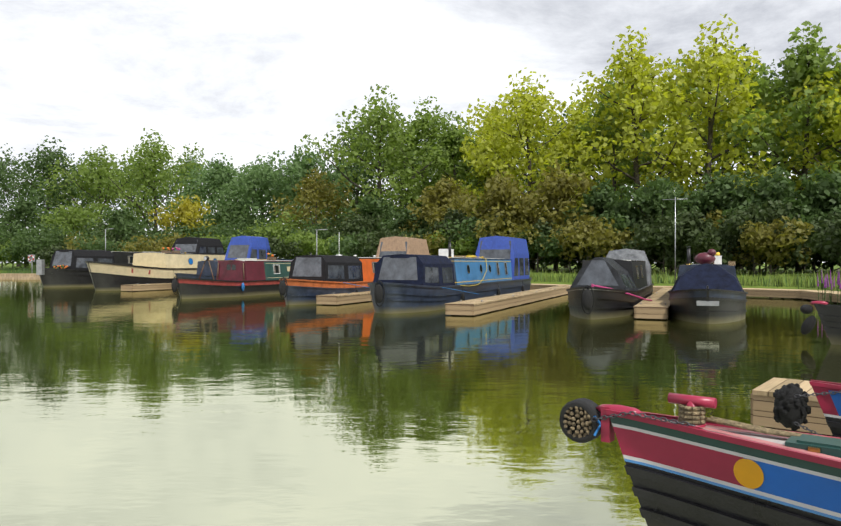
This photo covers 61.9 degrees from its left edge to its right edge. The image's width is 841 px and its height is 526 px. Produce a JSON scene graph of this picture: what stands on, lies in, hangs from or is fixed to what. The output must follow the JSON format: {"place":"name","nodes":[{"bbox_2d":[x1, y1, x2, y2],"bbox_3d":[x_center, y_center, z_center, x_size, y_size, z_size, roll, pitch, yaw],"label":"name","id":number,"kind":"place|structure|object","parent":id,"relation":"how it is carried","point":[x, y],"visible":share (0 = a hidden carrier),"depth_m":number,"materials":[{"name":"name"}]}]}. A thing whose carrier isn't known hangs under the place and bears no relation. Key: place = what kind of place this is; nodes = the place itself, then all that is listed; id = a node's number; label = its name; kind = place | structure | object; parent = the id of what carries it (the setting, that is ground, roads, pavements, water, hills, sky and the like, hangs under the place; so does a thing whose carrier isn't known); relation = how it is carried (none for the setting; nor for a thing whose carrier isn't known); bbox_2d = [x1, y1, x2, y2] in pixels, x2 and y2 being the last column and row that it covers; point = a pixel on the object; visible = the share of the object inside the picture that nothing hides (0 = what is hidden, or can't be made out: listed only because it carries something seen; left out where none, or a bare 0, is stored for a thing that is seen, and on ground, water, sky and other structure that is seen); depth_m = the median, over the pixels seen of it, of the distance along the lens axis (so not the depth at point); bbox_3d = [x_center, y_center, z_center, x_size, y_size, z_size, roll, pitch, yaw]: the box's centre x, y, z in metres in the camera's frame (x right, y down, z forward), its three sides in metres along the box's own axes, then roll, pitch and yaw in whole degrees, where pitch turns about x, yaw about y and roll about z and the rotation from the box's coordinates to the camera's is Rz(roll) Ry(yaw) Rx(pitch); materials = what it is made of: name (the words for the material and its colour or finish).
{"place":"outdoors","nodes":[
{"label":"outdoors","id":0,"kind":"place"},
{"bbox_2d":[0,280,840,525],"bbox_3d":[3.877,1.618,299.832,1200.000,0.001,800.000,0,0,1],"label":"water","id":1,"kind":"structure","parent":0,"point":[169,407],"depth_m":8.25,"materials":[{"name":"green liquid"}]},
{"bbox_2d":[39,249,154,286],"bbox_3d":[-22.576,0.493,52.145,3.002,2.850,13.508,0,0,22],"label":"black boat","id":2,"kind":"object","parent":1,"relation":"in","point":[68,268],"visible":0.52,"depth_m":47.69,"materials":[{"name":"metal"}]},
{"bbox_2d":[120,283,171,290],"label":"jetty","id":3,"kind":"object","parent":1,"relation":"in","point":[147,286],"visible":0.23,"depth_m":40.68,"materials":[{"name":"brown wood"}]},
{"bbox_2d":[85,237,225,290],"bbox_3d":[-15.898,0.068,47.763,3.511,3.700,16.685,0,0,22],"label":"boat","id":4,"kind":"object","parent":1,"relation":"in","point":[185,255],"visible":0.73,"depth_m":44.24,"materials":[{"name":"beige metal"}]},
{"bbox_2d":[175,236,270,279],"bbox_3d":[-12.626,0.043,45.475,2.282,3.750,9.342,0,0,22],"label":"boat","id":5,"kind":"object","parent":1,"relation":"on","point":[248,247],"visible":0.23,"depth_m":46.69,"materials":[{"name":"metal"}]},
{"bbox_2d":[171,253,311,298],"bbox_3d":[-8.208,0.639,37.787,2.311,2.558,14.580,0,0,22],"label":"boat","id":6,"kind":"object","parent":1,"relation":"in","point":[237,277],"visible":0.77,"depth_m":34.80,"materials":[{"name":"red metal"}]},
{"bbox_2d":[316,291,371,304],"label":"jetty","id":7,"kind":"object","parent":1,"relation":"in","point":[341,298],"visible":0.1,"depth_m":27.34,"materials":[{"name":"brown wood"}]},
{"bbox_2d":[279,236,429,304],"bbox_3d":[-2.280,0.268,33.350,2.603,3.300,15.050,0,0,22],"label":"orange boat","id":8,"kind":"object","parent":1,"relation":"on","point":[309,279],"visible":0.6,"depth_m":28.56,"materials":[{"name":"orange metal"}]},
{"bbox_2d":[367,236,531,313],"bbox_3d":[2.136,0.283,30.195,2.578,3.270,17.930,0,0,22],"label":"blue boat","id":9,"kind":"object","parent":1,"relation":"on","point":[413,283],"visible":0.96,"depth_m":25.22,"materials":[{"name":"blue metal"}]},
{"bbox_2d":[445,285,570,314],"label":"jetty","id":10,"kind":"object","parent":1,"relation":"in","point":[477,306],"visible":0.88,"depth_m":24.66,"materials":[{"name":"brown wood"}]},
{"bbox_2d":[566,249,653,319],"bbox_3d":[7.244,0.653,25.501,2.559,2.530,13.080,0,0,22],"label":"boat","id":11,"kind":"object","parent":1,"relation":"on","point":[615,283],"visible":0.94,"depth_m":21.55,"materials":[{"name":"fabric"}]},
{"bbox_2d":[633,287,671,318],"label":"jetty","id":12,"kind":"object","parent":1,"relation":"in","point":[657,306],"visible":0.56,"depth_m":20.12,"materials":[{"name":"brown wood"}]},
{"bbox_2d":[559,393,840,525],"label":"boat","id":13,"kind":"object","parent":1,"relation":"in","point":[690,464],"visible":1,"depth_m":3.58,"materials":[{"name":"metal"}]},
{"bbox_2d":[662,197,747,323],"bbox_3d":[10.033,-0.117,24.939,2.451,4.070,14.345,0,0,22],"label":"black boat","id":14,"kind":"object","parent":1,"relation":"in","point":[704,291],"visible":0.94,"depth_m":19.87,"materials":[{"name":"blue fabric"}]},
{"bbox_2d":[751,377,832,434],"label":"jetty","id":15,"kind":"object","parent":1,"relation":"in","point":[762,403],"visible":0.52,"depth_m":6.65,"materials":[{"name":"brown wood"}]},
{"bbox_2d":[773,380,840,437],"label":"boat","id":16,"kind":"object","parent":1,"relation":"on","point":[791,409],"visible":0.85,"depth_m":5.33,"materials":[{"name":"metal"}]},
{"bbox_2d":[800,301,840,344],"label":"boat","id":17,"kind":"object","parent":1,"relation":"on","point":[829,315],"visible":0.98,"depth_m":13.97,"materials":[{"name":"metal"}]},
{"bbox_2d":[0,263,840,302],"bbox_3d":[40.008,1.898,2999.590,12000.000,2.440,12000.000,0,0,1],"label":"ground","id":18,"kind":"structure","parent":0,"point":[671,274],"depth_m":47.27,"materials":[{"name":"green plant"}]},
{"bbox_2d":[0,273,40,279],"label":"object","id":19,"kind":"structure","parent":18,"relation":"on","point":[18,276],"depth_m":76.15,"materials":[{"name":"brown wood"}]},
{"bbox_2d":[0,219,51,268],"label":"shrub","id":20,"kind":"object","parent":18,"relation":"on","point":[2,236],"visible":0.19,"depth_m":93.42,"materials":[{"name":"green plant"}]},
{"bbox_2d":[0,235,59,268],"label":"shrub","id":21,"kind":"object","parent":18,"relation":"on","point":[14,248],"visible":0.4,"depth_m":90.49,"materials":[{"name":"green plant"}]},
{"bbox_2d":[0,143,63,230],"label":"tree","id":22,"kind":"object","parent":18,"relation":"on","point":[10,181],"visible":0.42,"depth_m":119.59,"materials":[{"name":"green plant"}]},
{"bbox_2d":[0,195,68,267],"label":"tree","id":23,"kind":"object","parent":18,"relation":"on","point":[20,212],"visible":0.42,"depth_m":99.95,"materials":[{"name":"green plant"}]},
{"bbox_2d":[28,254,44,274],"bbox_3d":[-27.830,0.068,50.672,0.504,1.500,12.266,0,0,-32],"label":"life ring post","id":24,"kind":"object","parent":18,"relation":"on","point":[40,266],"visible":1,"depth_m":45.57,"materials":[{"name":"metal"}]},
{"bbox_2d":[0,135,97,266],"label":"tree","id":25,"kind":"object","parent":18,"relation":"on","point":[43,158],"visible":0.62,"depth_m":113.38,"materials":[{"name":"green plant"}]},
{"bbox_2d":[35,242,73,265],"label":"shrub","id":26,"kind":"object","parent":18,"relation":"on","point":[47,256],"visible":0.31,"depth_m":84.20,"materials":[{"name":"green plant"}]},
{"bbox_2d":[12,220,99,256],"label":"shrub","id":27,"kind":"object","parent":18,"relation":"on","point":[56,231],"visible":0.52,"depth_m":91.16,"materials":[{"name":"green plant"}]},
{"bbox_2d":[35,200,110,241],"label":"tree","id":28,"kind":"object","parent":18,"relation":"on","point":[75,217],"visible":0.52,"depth_m":97.33,"materials":[{"name":"green plant"}]},
{"bbox_2d":[24,157,125,232],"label":"tree","id":29,"kind":"object","parent":18,"relation":"on","point":[76,170],"visible":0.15,"depth_m":130.65,"materials":[{"name":"green plant"}]},
{"bbox_2d":[37,144,161,229],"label":"tree","id":30,"kind":"object","parent":18,"relation":"on","point":[84,170],"visible":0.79,"depth_m":111.15,"materials":[{"name":"green plant"}]},
{"bbox_2d":[71,231,143,251],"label":"shrub","id":31,"kind":"object","parent":18,"relation":"on","point":[88,245],"visible":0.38,"depth_m":80.03,"materials":[{"name":"green plant"}]},
{"bbox_2d":[85,205,155,242],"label":"tree","id":32,"kind":"object","parent":18,"relation":"on","point":[120,219],"visible":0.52,"depth_m":95.06,"materials":[{"name":"green plant"}]},
{"bbox_2d":[84,222,158,244],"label":"shrub","id":33,"kind":"object","parent":18,"relation":"on","point":[111,232],"visible":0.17,"depth_m":92.93,"materials":[{"name":"green plant"}]},
{"bbox_2d":[74,158,177,232],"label":"tree","id":34,"kind":"object","parent":18,"relation":"on","point":[132,198],"visible":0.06,"depth_m":128.90,"materials":[{"name":"green plant"}]},
{"bbox_2d":[112,231,183,251],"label":"shrub","id":35,"kind":"object","parent":18,"relation":"on","point":[132,247],"visible":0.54,"depth_m":80.84,"materials":[{"name":"green plant"}]},
{"bbox_2d":[93,128,207,235],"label":"tree","id":36,"kind":"object","parent":18,"relation":"on","point":[148,160],"visible":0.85,"depth_m":106.16,"materials":[{"name":"green plant"}]},
{"bbox_2d":[118,222,198,247],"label":"shrub","id":37,"kind":"object","parent":18,"relation":"on","point":[136,234],"visible":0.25,"depth_m":90.00,"materials":[{"name":"green plant"}]},
{"bbox_2d":[151,220,208,241],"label":"shrub","id":38,"kind":"object","parent":18,"relation":"on","point":[179,229],"visible":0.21,"depth_m":90.53,"materials":[{"name":"green plant"}]},
{"bbox_2d":[134,147,229,229],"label":"tree","id":39,"kind":"object","parent":18,"relation":"on","point":[186,180],"visible":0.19,"depth_m":123.85,"materials":[{"name":"green plant"}]},
{"bbox_2d":[147,195,223,236],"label":"tree","id":40,"kind":"object","parent":18,"relation":"on","point":[187,212],"visible":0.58,"depth_m":91.30,"materials":[{"name":"yellow plant"}]},
{"bbox_2d":[175,152,264,233],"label":"tree","id":41,"kind":"object","parent":18,"relation":"on","point":[220,176],"visible":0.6,"depth_m":102.75,"materials":[{"name":"green plant"}]},
{"bbox_2d":[181,211,268,238],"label":"shrub","id":42,"kind":"object","parent":18,"relation":"on","point":[211,228],"visible":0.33,"depth_m":87.22,"materials":[{"name":"green plant"}]},
{"bbox_2d":[200,199,265,235],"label":"tree","id":43,"kind":"object","parent":18,"relation":"on","point":[230,208],"visible":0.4,"depth_m":94.61,"materials":[{"name":"green plant"}]},
{"bbox_2d":[216,217,291,258],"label":"shrub","id":44,"kind":"object","parent":18,"relation":"on","point":[244,228],"visible":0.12,"depth_m":83.65,"materials":[{"name":"green plant"}]},
{"bbox_2d":[214,155,303,228],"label":"tree","id":45,"kind":"object","parent":18,"relation":"on","point":[247,185],"visible":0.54,"depth_m":96.66,"materials":[{"name":"green plant"}]},
{"bbox_2d":[244,234,303,258],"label":"shrub","id":46,"kind":"object","parent":18,"relation":"on","point":[278,248],"visible":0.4,"depth_m":72.14,"materials":[{"name":"green plant"}]},
{"bbox_2d":[237,209,315,256],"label":"shrub","id":47,"kind":"object","parent":18,"relation":"on","point":[274,231],"visible":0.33,"depth_m":80.49,"materials":[{"name":"green plant"}]},
{"bbox_2d":[276,230,317,258],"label":"shrub","id":48,"kind":"object","parent":18,"relation":"on","point":[299,237],"visible":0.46,"depth_m":74.11,"materials":[{"name":"green plant"}]},
{"bbox_2d":[253,140,356,254],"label":"tree","id":49,"kind":"object","parent":18,"relation":"on","point":[297,168],"visible":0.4,"depth_m":95.68,"materials":[{"name":"green plant"}]},
{"bbox_2d":[279,216,337,254],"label":"shrub","id":50,"kind":"object","parent":18,"relation":"on","point":[322,235],"visible":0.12,"depth_m":76.72,"materials":[{"name":"green plant"}]},
{"bbox_2d":[269,165,359,229],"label":"tree","id":51,"kind":"object","parent":18,"relation":"on","point":[318,197],"visible":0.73,"depth_m":83.38,"materials":[{"name":"green plant"}]},
{"bbox_2d":[306,231,360,256],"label":"shrub","id":52,"kind":"object","parent":18,"relation":"on","point":[322,249],"visible":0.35,"depth_m":72.25,"materials":[{"name":"green plant"}]},
{"bbox_2d":[324,228,373,256],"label":"shrub","id":53,"kind":"object","parent":18,"relation":"on","point":[344,248],"visible":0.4,"depth_m":67.86,"materials":[{"name":"green plant"}]},
{"bbox_2d":[321,213,385,238],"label":"shrub","id":54,"kind":"object","parent":18,"relation":"on","point":[348,228],"visible":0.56,"depth_m":76.27,"materials":[{"name":"green plant"}]},
{"bbox_2d":[309,121,404,227],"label":"tree","id":55,"kind":"object","parent":18,"relation":"on","point":[355,168],"visible":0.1,"depth_m":106.16,"materials":[{"name":"green plant"}]},
{"bbox_2d":[331,212,396,233],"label":"shrub","id":56,"kind":"object","parent":18,"relation":"on","point":[366,222],"visible":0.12,"depth_m":77.03,"materials":[{"name":"green plant"}]},
{"bbox_2d":[336,192,399,237],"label":"tree","id":57,"kind":"object","parent":18,"relation":"on","point":[374,207],"visible":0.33,"depth_m":78.22,"materials":[{"name":"green plant"}]},
{"bbox_2d":[297,84,456,217],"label":"tree","id":58,"kind":"object","parent":18,"relation":"on","point":[373,118],"visible":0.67,"depth_m":84.44,"materials":[{"name":"green plant"}]},
{"bbox_2d":[349,228,420,256],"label":"shrub","id":59,"kind":"object","parent":18,"relation":"on","point":[371,242],"visible":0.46,"depth_m":64.99,"materials":[{"name":"green plant"}]},
{"bbox_2d":[352,115,431,212],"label":"tree","id":60,"kind":"object","parent":18,"relation":"on","point":[386,178],"visible":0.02,"depth_m":108.39,"materials":[{"name":"green plant"}]},
{"bbox_2d":[377,205,432,238],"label":"tree","id":61,"kind":"object","parent":18,"relation":"on","point":[405,216],"visible":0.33,"depth_m":73.03,"materials":[{"name":"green plant"}]},
{"bbox_2d":[354,96,484,212],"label":"tree","id":62,"kind":"object","parent":18,"relation":"on","point":[434,124],"visible":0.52,"depth_m":87.26,"materials":[{"name":"green plant"}]},
{"bbox_2d":[411,230,454,255],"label":"shrub","id":63,"kind":"object","parent":18,"relation":"on","point":[433,249],"visible":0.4,"depth_m":62.82,"materials":[{"name":"green plant"}]},
{"bbox_2d":[398,174,479,237],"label":"tree","id":64,"kind":"object","parent":18,"relation":"on","point":[439,198],"visible":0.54,"depth_m":70.36,"materials":[{"name":"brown plant"}]},
{"bbox_2d":[400,111,488,218],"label":"tree","id":65,"kind":"object","parent":18,"relation":"on","point":[452,139],"visible":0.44,"depth_m":82.48,"materials":[{"name":"green plant"}]},
{"bbox_2d":[424,208,475,255],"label":"hedge","id":66,"kind":"object","parent":18,"relation":"on","point":[453,216],"visible":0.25,"depth_m":63.55,"materials":[{"name":"green plant"}]},
{"bbox_2d":[430,229,477,257],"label":"shrub","id":67,"kind":"object","parent":18,"relation":"on","point":[460,246],"visible":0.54,"depth_m":60.84,"materials":[{"name":"green plant"}]},
{"bbox_2d":[439,212,497,257],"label":"hedge","id":68,"kind":"object","parent":18,"relation":"on","point":[464,230],"visible":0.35,"depth_m":60.59,"materials":[{"name":"green plant"}]},
{"bbox_2d":[449,109,542,215],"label":"tree","id":69,"kind":"object","parent":18,"relation":"on","point":[482,168],"visible":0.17,"depth_m":78.06,"materials":[{"name":"green plant"}]},
{"bbox_2d":[452,171,540,242],"bbox_3d":[7.243,-3.688,62.302,8.210,9.021,7.482,0,0,-32],"label":"tree","id":70,"kind":"object","parent":18,"relation":"on","point":[494,195],"visible":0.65,"depth_m":60.98,"materials":[{"name":"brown plant"}]},
{"bbox_2d":[465,214,547,263],"bbox_3d":[7.881,-1.950,59.311,8.701,5.523,8.599,0,0,1],"label":"hedge","id":71,"kind":"object","parent":18,"relation":"on","point":[514,229],"visible":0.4,"depth_m":57.90,"materials":[{"name":"green plant"}]},
{"bbox_2d":[458,67,605,269],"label":"tree","id":72,"kind":"object","parent":18,"relation":"on","point":[527,112],"visible":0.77,"depth_m":69.54,"materials":[{"name":"green plant"}]},
{"bbox_2d":[515,225,568,271],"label":"hedge","id":73,"kind":"object","parent":18,"relation":"on","point":[551,246],"visible":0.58,"depth_m":56.63,"materials":[{"name":"green plant"}]},
{"bbox_2d":[506,159,601,270],"bbox_3d":[11.855,-4.038,59.893,9.442,9.673,8.874,0,0,1],"label":"tree","id":74,"kind":"object","parent":18,"relation":"on","point":[558,190],"visible":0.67,"depth_m":58.20,"materials":[{"name":"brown plant"}]},
{"bbox_2d":[531,217,602,271],"bbox_3d":[12.117,-1.456,57.268,6.118,4.549,5.154,0,0,33],"label":"shrub","id":75,"kind":"object","parent":18,"relation":"on","point":[579,266],"visible":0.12,"depth_m":56.92,"materials":[{"name":"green plant"}]},
{"bbox_2d":[527,99,625,269],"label":"tree","id":76,"kind":"object","parent":18,"relation":"on","point":[578,118],"visible":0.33,"depth_m":74.57,"materials":[{"name":"green plant"}]},
{"bbox_2d":[542,215,628,262],"bbox_3d":[12.405,-1.413,54.353,7.300,4.553,6.583,0,0,30],"label":"hedge","id":77,"kind":"object","parent":18,"relation":"on","point":[596,233],"visible":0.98,"depth_m":53.22,"materials":[{"name":"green plant"}]},
{"bbox_2d":[561,178,638,235],"bbox_3d":[15.031,-3.085,56.831,7.328,7.758,7.991,0,0,1],"label":"tree","id":78,"kind":"object","parent":18,"relation":"on","point":[606,203],"visible":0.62,"depth_m":56.60,"materials":[{"name":"green plant"}]},
{"bbox_2d":[544,81,674,203],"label":"tree","id":79,"kind":"object","parent":18,"relation":"on","point":[625,162],"visible":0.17,"depth_m":68.83,"materials":[{"name":"green plant"}]},
{"bbox_2d":[535,61,689,192],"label":"tree","id":80,"kind":"object","parent":18,"relation":"on","point":[607,82],"visible":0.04,"depth_m":83.56,"materials":[{"name":"green plant"}]},
{"bbox_2d":[584,227,656,263],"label":"shrub","id":81,"kind":"object","parent":18,"relation":"on","point":[623,242],"visible":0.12,"depth_m":53.55,"materials":[{"name":"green plant"}]},
{"bbox_2d":[615,213,668,271],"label":"hedge","id":82,"kind":"object","parent":18,"relation":"on","point":[659,265],"visible":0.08,"depth_m":54.59,"materials":[{"name":"green plant"}]},
{"bbox_2d":[571,25,722,218],"bbox_3d":[19.966,-10.466,63.256,13.031,22.539,13.540,0,0,1],"label":"tree","id":83,"kind":"object","parent":18,"relation":"on","point":[632,72],"visible":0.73,"depth_m":62.41,"materials":[{"name":"green plant"}]},
{"bbox_2d":[621,209,706,273],"bbox_3d":[17.717,-1.399,49.574,6.225,4.549,6.562,0,0,1],"label":"hedge","id":84,"kind":"object","parent":18,"relation":"on","point":[659,234],"visible":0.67,"depth_m":49.08,"materials":[{"name":"green plant"}]},
{"bbox_2d":[615,173,713,271],"bbox_3d":[19.315,-3.183,54.899,8.246,7.988,9.377,0,0,1],"label":"tree","id":85,"kind":"object","parent":18,"relation":"on","point":[650,201],"visible":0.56,"depth_m":53.95,"materials":[{"name":"green plant"}]},
{"bbox_2d":[628,216,711,271],"bbox_3d":[18.917,-1.332,52.717,6.851,4.265,6.188,0,0,1],"label":"shrub","id":86,"kind":"object","parent":18,"relation":"on","point":[657,257],"visible":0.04,"depth_m":52.80,"materials":[{"name":"green plant"}]},
{"bbox_2d":[616,59,732,268],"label":"tree","id":87,"kind":"object","parent":18,"relation":"on","point":[688,118],"visible":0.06,"depth_m":76.91,"materials":[{"name":"green plant"}]},
{"bbox_2d":[529,267,840,290],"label":"reeds","id":88,"kind":"object","parent":18,"relation":"on","point":[793,283],"visible":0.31,"depth_m":36.28,"materials":[{"name":"green plant"}]},
{"bbox_2d":[530,284,840,302],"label":"grass bank","id":89,"kind":"structure","parent":18,"relation":"on","point":[785,293],"depth_m":31.60,"materials":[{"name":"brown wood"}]},
{"bbox_2d":[817,269,840,304],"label":"loosestrife","id":90,"kind":"object","parent":89,"relation":"on","point":[826,283],"visible":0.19,"depth_m":27.85,"materials":[{"name":"purple plant"}]},
{"bbox_2d":[659,209,732,267],"bbox_3d":[19.037,-1.425,47.686,4.017,4.717,4.904,0,0,-14],"label":"hedge","id":91,"kind":"object","parent":18,"relation":"on","point":[698,239],"visible":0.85,"depth_m":47.20,"materials":[{"name":"green plant"}]},
{"bbox_2d":[617,13,795,217],"bbox_3d":[24.794,-10.291,61.984,14.007,22.247,13.666,0,0,18],"label":"tree","id":92,"kind":"object","parent":18,"relation":"on","point":[716,69],"visible":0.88,"depth_m":59.93,"materials":[{"name":"green plant"}]},
{"bbox_2d":[673,170,771,227],"bbox_3d":[23.275,-3.206,54.120,8.066,8.008,9.400,0,0,1],"label":"tree","id":93,"kind":"object","parent":18,"relation":"on","point":[720,192],"visible":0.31,"depth_m":53.22,"materials":[{"name":"green plant"}]},
{"bbox_2d":[675,43,793,268],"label":"tree","id":94,"kind":"object","parent":18,"relation":"on","point":[779,65],"visible":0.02,"depth_m":75.72,"materials":[{"name":"green plant"}]},
{"bbox_2d":[694,62,802,269],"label":"tree","id":95,"kind":"object","parent":18,"relation":"on","point":[771,157],"visible":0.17,"depth_m":65.03,"materials":[{"name":"green plant"}]},
{"bbox_2d":[705,198,815,273],"bbox_3d":[22.627,-1.734,46.727,7.058,5.203,6.153,0,0,1],"label":"hedge","id":96,"kind":"object","parent":18,"relation":"on","point":[733,230],"visible":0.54,"depth_m":46.62,"materials":[{"name":"green plant"}]},
{"bbox_2d":[727,216,814,274],"bbox_3d":[23.246,-1.089,46.097,5.022,3.934,5.604,0,0,1],"label":"hedge","id":97,"kind":"object","parent":18,"relation":"on","point":[762,239],"visible":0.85,"depth_m":45.33,"materials":[{"name":"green plant"}]},
{"bbox_2d":[723,21,840,271],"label":"tree","id":98,"kind":"object","parent":18,"relation":"on","point":[809,63],"visible":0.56,"depth_m":56.50,"materials":[{"name":"green plant"}]},
{"bbox_2d":[727,167,836,272],"bbox_3d":[26.458,-3.180,51.830,7.613,7.988,7.916,0,0,1],"label":"tree","id":99,"kind":"object","parent":18,"relation":"on","point":[767,186],"visible":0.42,"depth_m":50.56,"materials":[{"name":"green plant"}]},
{"bbox_2d":[768,170,840,269],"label":"tree","id":100,"kind":"object","parent":18,"relation":"on","point":[830,198],"visible":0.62,"depth_m":48.60,"materials":[{"name":"green plant"}]},
{"bbox_2d":[779,43,840,202],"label":"tree","id":101,"kind":"object","parent":18,"relation":"on","point":[812,143],"visible":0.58,"depth_m":55.13,"materials":[{"name":"green plant"}]},
{"bbox_2d":[783,212,840,265],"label":"hedge","id":102,"kind":"object","parent":18,"relation":"on","point":[817,229],"visible":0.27,"depth_m":45.48,"materials":[{"name":"green plant"}]},
{"bbox_2d":[784,209,840,272],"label":"hedge","id":103,"kind":"object","parent":18,"relation":"on","point":[803,218],"visible":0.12,"depth_m":47.64,"materials":[{"name":"green plant"}]},
{"bbox_2d":[807,219,840,263],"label":"hedge","id":104,"kind":"object","parent":18,"relation":"on","point":[825,246],"visible":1,"depth_m":42.06,"materials":[{"name":"green plant"}]},
{"bbox_2d":[0,0,840,262],"label":"sky","id":105,"kind":"structure","parent":0,"point":[243,80],"materials":[{"name":"white"}]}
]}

